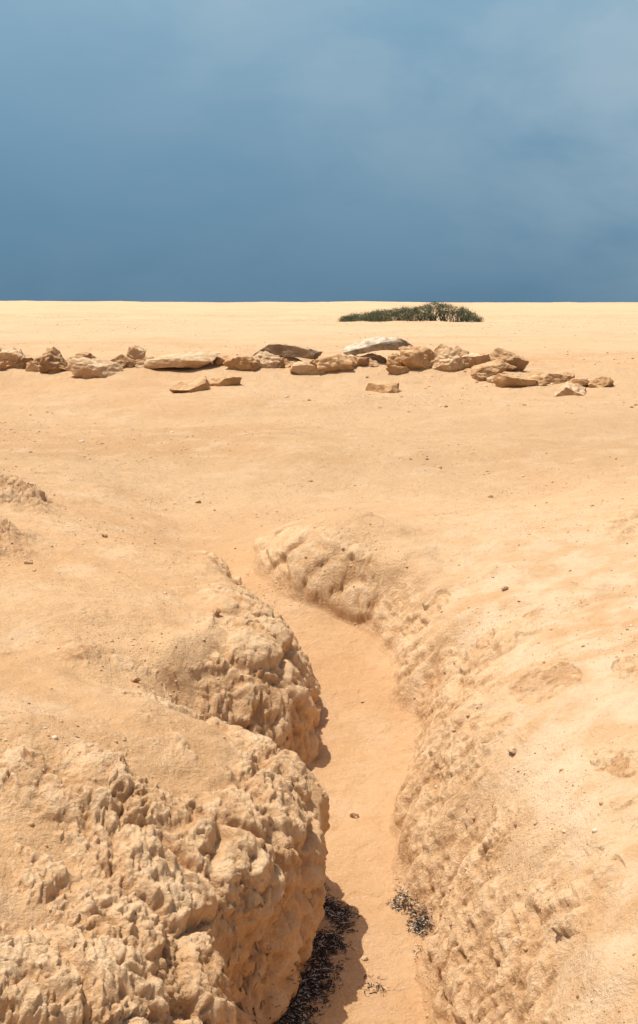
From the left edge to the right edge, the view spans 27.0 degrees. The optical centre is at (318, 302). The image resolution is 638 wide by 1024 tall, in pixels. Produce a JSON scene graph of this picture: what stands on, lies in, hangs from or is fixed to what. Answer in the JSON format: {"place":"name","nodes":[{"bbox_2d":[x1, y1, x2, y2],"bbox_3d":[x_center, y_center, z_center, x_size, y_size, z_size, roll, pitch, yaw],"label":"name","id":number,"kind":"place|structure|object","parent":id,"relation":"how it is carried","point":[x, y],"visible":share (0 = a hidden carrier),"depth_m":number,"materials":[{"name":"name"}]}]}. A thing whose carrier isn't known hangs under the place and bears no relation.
{"place":"outdoors","nodes":[
{"label":"outdoors","id":0,"kind":"place"},
{"bbox_2d":[0,313,636,485],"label":"gravel","id":1,"kind":"structure","parent":0,"point":[425,388],"depth_m":23.42,"materials":[{"name":"beige gravel"}]},
{"bbox_2d":[0,301,637,1023],"bbox_3d":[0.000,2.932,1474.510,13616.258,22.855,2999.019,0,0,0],"label":"ground","id":2,"kind":"structure","parent":0,"point":[232,909],"depth_m":7.50,"materials":[{"name":"beige sand"}]},
{"bbox_2d":[0,362,6,369],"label":"stone","id":3,"kind":"object","parent":2,"relation":"on","point":[3,365],"visible":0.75,"depth_m":24.08,"materials":[{"name":"beige stone"}]},
{"bbox_2d":[3,359,12,368],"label":"stone","id":4,"kind":"object","parent":2,"relation":"on","point":[9,363],"visible":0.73,"depth_m":24.24,"materials":[{"name":"beige stone"}]},
{"bbox_2d":[0,347,26,367],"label":"stone","id":5,"kind":"object","parent":2,"relation":"on","point":[13,354],"visible":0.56,"depth_m":24.25,"materials":[{"name":"stone"}]},
{"bbox_2d":[17,358,32,368],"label":"stone","id":6,"kind":"object","parent":2,"relation":"on","point":[21,363],"visible":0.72,"depth_m":24.18,"materials":[{"name":"brown stone"}]},
{"bbox_2d":[24,559,32,563],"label":"loose rock","id":7,"kind":"object","parent":2,"relation":"on","point":[28,561],"visible":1,"depth_m":8.68,"materials":[{"name":"beige stone"}]},
{"bbox_2d":[25,361,39,371],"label":"stone","id":8,"kind":"object","parent":2,"relation":"on","point":[32,365],"visible":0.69,"depth_m":23.97,"materials":[{"name":"stone"}]},
{"bbox_2d":[32,357,40,361],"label":"stone","id":9,"kind":"object","parent":2,"relation":"on","point":[38,359],"visible":0.09,"depth_m":24.32,"materials":[{"name":"beige stone"}]},
{"bbox_2d":[39,347,66,372],"bbox_3d":[-4.731,1.099,23.986,0.503,0.602,0.524,0,0,14],"label":"stone","id":10,"kind":"object","parent":2,"relation":"on","point":[52,358],"visible":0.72,"depth_m":23.84,"materials":[{"name":"brown stone"}]},
{"bbox_2d":[67,352,95,359],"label":"stone","id":11,"kind":"object","parent":2,"relation":"on","point":[85,354],"visible":0.3,"depth_m":24.50,"materials":[{"name":"beige stone"}]},
{"bbox_2d":[67,357,122,378],"bbox_3d":[-3.972,1.195,23.585,0.992,0.429,0.503,5,6,-2],"label":"stone","id":12,"kind":"object","parent":2,"relation":"on","point":[83,367],"visible":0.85,"depth_m":23.44,"materials":[{"name":"stone"}]},
{"bbox_2d":[111,354,131,367],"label":"stone","id":13,"kind":"object","parent":2,"relation":"on","point":[122,360],"visible":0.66,"depth_m":23.89,"materials":[{"name":"beige stone"}]},
{"bbox_2d":[127,359,140,367],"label":"stone","id":14,"kind":"object","parent":2,"relation":"on","point":[131,363],"visible":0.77,"depth_m":23.92,"materials":[{"name":"brown stone"}]},
{"bbox_2d":[130,677,140,681],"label":"loose rock","id":15,"kind":"object","parent":2,"relation":"on","point":[136,679],"visible":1,"depth_m":6.89,"materials":[{"name":"beige stone"}]},
{"bbox_2d":[126,345,146,359],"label":"stone","id":16,"kind":"object","parent":2,"relation":"on","point":[134,352],"visible":0.6,"depth_m":24.18,"materials":[{"name":"stone"}]},
{"bbox_2d":[135,357,153,367],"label":"stone","id":17,"kind":"object","parent":2,"relation":"on","point":[139,364],"visible":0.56,"depth_m":23.92,"materials":[{"name":"stone"}]},
{"bbox_2d":[144,351,221,368],"bbox_3d":[-2.468,1.055,24.009,1.430,0.310,0.838,-3,0,-1],"label":"stone","id":18,"kind":"object","parent":2,"relation":"on","point":[194,359],"visible":1,"depth_m":23.75,"materials":[{"name":"stone"}]},
{"bbox_2d":[169,376,210,392],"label":"stone","id":19,"kind":"object","parent":2,"relation":"on","point":[198,384],"visible":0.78,"depth_m":21.51,"materials":[{"name":"beige stone"}]},
{"bbox_2d":[213,607,220,615],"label":"loose rock","id":20,"kind":"object","parent":2,"relation":"on","point":[216,610],"visible":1,"depth_m":7.99,"materials":[{"name":"beige stone"}]},
{"bbox_2d":[212,357,225,365],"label":"stone","id":21,"kind":"object","parent":2,"relation":"on","point":[218,361],"visible":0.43,"depth_m":24.08,"materials":[{"name":"beige stone"}]},
{"bbox_2d":[213,355,230,359],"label":"stone","id":22,"kind":"object","parent":2,"relation":"on","point":[226,357],"visible":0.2,"depth_m":24.55,"materials":[{"name":"beige stone"}]},
{"bbox_2d":[209,376,241,385],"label":"stone","id":23,"kind":"object","parent":2,"relation":"on","point":[227,381],"visible":0.88,"depth_m":21.94,"materials":[{"name":"beige stone"}]},
{"bbox_2d":[224,356,259,370],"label":"stone","id":24,"kind":"object","parent":2,"relation":"on","point":[241,363],"visible":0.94,"depth_m":23.67,"materials":[{"name":"beige stone"}]},
{"bbox_2d":[249,362,258,370],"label":"stone","id":25,"kind":"object","parent":2,"relation":"on","point":[254,366],"visible":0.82,"depth_m":23.63,"materials":[{"name":"brown stone"}]},
{"bbox_2d":[253,356,277,367],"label":"stone","id":26,"kind":"object","parent":2,"relation":"on","point":[267,364],"visible":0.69,"depth_m":23.90,"materials":[{"name":"stone"}]},
{"bbox_2d":[253,351,279,363],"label":"stone","id":27,"kind":"object","parent":2,"relation":"on","point":[267,355],"visible":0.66,"depth_m":24.03,"materials":[{"name":"stone"}]},
{"bbox_2d":[277,359,284,367],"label":"stone","id":28,"kind":"object","parent":2,"relation":"on","point":[281,364],"visible":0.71,"depth_m":24.05,"materials":[{"name":"beige stone"}]},
{"bbox_2d":[275,356,300,364],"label":"stone","id":29,"kind":"object","parent":2,"relation":"on","point":[287,360],"visible":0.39,"depth_m":24.27,"materials":[{"name":"brown stone"}]},
{"bbox_2d":[252,343,321,359],"bbox_3d":[-0.583,0.904,24.609,1.231,0.299,0.682,0,0,20],"label":"stone","id":30,"kind":"object","parent":29,"relation":"on","point":[284,350],"visible":0.94,"depth_m":24.28,"materials":[{"name":"brown stone"}]},
{"bbox_2d":[284,359,301,367],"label":"stone","id":31,"kind":"object","parent":2,"relation":"on","point":[288,365],"visible":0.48,"depth_m":24.17,"materials":[{"name":"beige stone"}]},
{"bbox_2d":[289,361,324,374],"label":"stone","id":32,"kind":"object","parent":2,"relation":"on","point":[301,368],"visible":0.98,"depth_m":23.64,"materials":[{"name":"stone"}]},
{"bbox_2d":[0,466,637,1023],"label":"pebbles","id":33,"kind":"object","parent":2,"relation":"on","point":[30,824],"visible":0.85,"depth_m":7.99,"materials":[{"name":"beige stone"}]},
{"bbox_2d":[315,354,353,371],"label":"stone","id":34,"kind":"object","parent":2,"relation":"on","point":[339,362],"visible":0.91,"depth_m":23.73,"materials":[{"name":"beige stone"}]},
{"bbox_2d":[251,879,434,1023],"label":"plant debris","id":35,"kind":"object","parent":2,"relation":"on","point":[329,940],"visible":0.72,"depth_m":5.82,"materials":[{"name":"black plant"}]},
{"bbox_2d":[349,356,359,366],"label":"stone","id":36,"kind":"object","parent":2,"relation":"on","point":[353,360],"visible":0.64,"depth_m":24.02,"materials":[{"name":"beige stone"}]},
{"bbox_2d":[350,813,358,817],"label":"loose rock","id":37,"kind":"object","parent":2,"relation":"on","point":[354,815],"visible":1,"depth_m":7.00,"materials":[{"name":"stone"}]},
{"bbox_2d":[356,357,371,365],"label":"stone","id":38,"kind":"object","parent":2,"relation":"on","point":[363,361],"visible":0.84,"depth_m":24.05,"materials":[{"name":"brown stone"}]},
{"bbox_2d":[361,955,367,960],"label":"loose rock","id":39,"kind":"object","parent":2,"relation":"on","point":[364,958],"visible":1,"depth_m":5.84,"materials":[{"name":"stone"}]},
{"bbox_2d":[359,353,386,362],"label":"stone","id":40,"kind":"object","parent":2,"relation":"on","point":[378,358],"visible":0.55,"depth_m":24.29,"materials":[{"name":"brown stone"}]},
{"bbox_2d":[367,358,379,366],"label":"stone","id":41,"kind":"object","parent":2,"relation":"on","point":[373,363],"visible":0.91,"depth_m":24.08,"materials":[{"name":"stone"}]},
{"bbox_2d":[365,380,399,392],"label":"stone","id":42,"kind":"object","parent":2,"relation":"on","point":[386,386],"visible":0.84,"depth_m":22.44,"materials":[{"name":"beige stone"}]},
{"bbox_2d":[386,353,404,366],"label":"stone","id":43,"kind":"object","parent":2,"relation":"on","point":[397,361],"visible":0.59,"depth_m":24.00,"materials":[{"name":"beige stone"}]},
{"bbox_2d":[386,365,409,374],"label":"stone","id":44,"kind":"object","parent":2,"relation":"on","point":[394,369],"visible":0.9,"depth_m":23.67,"materials":[{"name":"beige stone"}]},
{"bbox_2d":[336,299,484,321],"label":"desert bush","id":45,"kind":"object","parent":2,"relation":"on","point":[406,313],"visible":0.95,"depth_m":91.41,"materials":[{"name":"green plant"}]},
{"bbox_2d":[398,345,436,369],"bbox_3d":[1.759,1.064,24.115,0.765,0.571,0.479,0,0,-39],"label":"stone","id":46,"kind":"object","parent":2,"relation":"on","point":[418,357],"visible":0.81,"depth_m":23.95,"materials":[{"name":"beige stone"}]},
{"bbox_2d":[433,344,442,354],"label":"stone","id":47,"kind":"object","parent":2,"relation":"on","point":[438,349],"visible":0.2,"depth_m":24.75,"materials":[{"name":"beige stone"}]},
{"bbox_2d":[432,345,464,371],"bbox_3d":[2.369,1.090,24.007,0.576,0.558,0.427,20,-4,-11],"label":"stone","id":48,"kind":"object","parent":2,"relation":"on","point":[448,358],"visible":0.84,"depth_m":23.91,"materials":[{"name":"stone"}]},
{"bbox_2d":[454,346,468,356],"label":"stone","id":49,"kind":"object","parent":2,"relation":"on","point":[462,352],"visible":0.2,"depth_m":24.50,"materials":[{"name":"beige stone"}]},
{"bbox_2d":[461,353,489,367],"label":"stone","id":50,"kind":"object","parent":2,"relation":"on","point":[471,360],"visible":0.64,"depth_m":24.06,"materials":[{"name":"stone"}]},
{"bbox_2d":[472,373,488,380],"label":"stone","id":51,"kind":"object","parent":2,"relation":"on","point":[480,376],"visible":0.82,"depth_m":23.28,"materials":[{"name":"brown stone"}]},
{"bbox_2d":[470,359,506,376],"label":"stone","id":52,"kind":"object","parent":2,"relation":"on","point":[495,367],"visible":0.76,"depth_m":23.57,"materials":[{"name":"beige stone"}]},
{"bbox_2d":[486,375,495,382],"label":"stone","id":53,"kind":"object","parent":2,"relation":"on","point":[490,379],"visible":0.49,"depth_m":23.17,"materials":[{"name":"stone"}]},
{"bbox_2d":[488,357,516,370],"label":"stone","id":54,"kind":"object","parent":2,"relation":"on","point":[509,367],"visible":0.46,"depth_m":24.07,"materials":[{"name":"beige stone"}]},
{"bbox_2d":[489,348,528,371],"bbox_3d":[3.425,1.051,24.403,0.851,0.373,0.507,13,0,2],"label":"stone","id":55,"kind":"object","parent":2,"relation":"on","point":[517,361],"visible":0.62,"depth_m":24.25,"materials":[{"name":"brown stone"}]},
{"bbox_2d":[508,746,516,754],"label":"loose rock","id":56,"kind":"object","parent":2,"relation":"on","point":[512,749],"visible":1,"depth_m":6.18,"materials":[{"name":"stone"}]},
{"bbox_2d":[493,373,536,387],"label":"stone","id":57,"kind":"object","parent":2,"relation":"on","point":[501,380],"visible":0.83,"depth_m":22.75,"materials":[{"name":"beige stone"}]},
{"bbox_2d":[527,375,546,385],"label":"stone","id":58,"kind":"object","parent":2,"relation":"on","point":[541,381],"visible":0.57,"depth_m":22.93,"materials":[{"name":"beige stone"}]},
{"bbox_2d":[525,371,569,383],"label":"stone","id":59,"kind":"object","parent":2,"relation":"on","point":[558,378],"visible":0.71,"depth_m":23.14,"materials":[{"name":"beige stone"}]},
{"bbox_2d":[561,372,574,379],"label":"stone","id":60,"kind":"object","parent":2,"relation":"on","point":[570,376],"visible":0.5,"depth_m":23.27,"materials":[{"name":"beige stone"}]},
{"bbox_2d":[553,381,586,395],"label":"stone","id":61,"kind":"object","parent":2,"relation":"on","point":[567,388],"visible":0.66,"depth_m":21.83,"materials":[{"name":"stone"}]},
{"bbox_2d":[569,378,589,386],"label":"stone","id":62,"kind":"object","parent":2,"relation":"on","point":[583,382],"visible":0.52,"depth_m":22.68,"materials":[{"name":"beige stone"}]},
{"bbox_2d":[588,377,613,387],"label":"stone","id":63,"kind":"object","parent":2,"relation":"on","point":[596,382],"visible":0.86,"depth_m":22.53,"materials":[{"name":"beige stone"}]},
{"bbox_2d":[0,0,637,302],"label":"sky","id":64,"kind":"structure","parent":0,"point":[470,151],"materials":[{"name":"blue"}]},
{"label":"stone","id":65,"kind":"object","parent":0,"visible":0},
{"bbox_2d":[342,336,412,354],"bbox_3d":[1.080,0.792,24.600,1.322,0.308,0.808,-8,3,0],"label":"stone","id":66,"kind":"object","parent":65,"relation":"on","point":[377,343],"visible":0.91,"depth_m":24.27,"materials":[{"name":"grey stone"}]}
]}

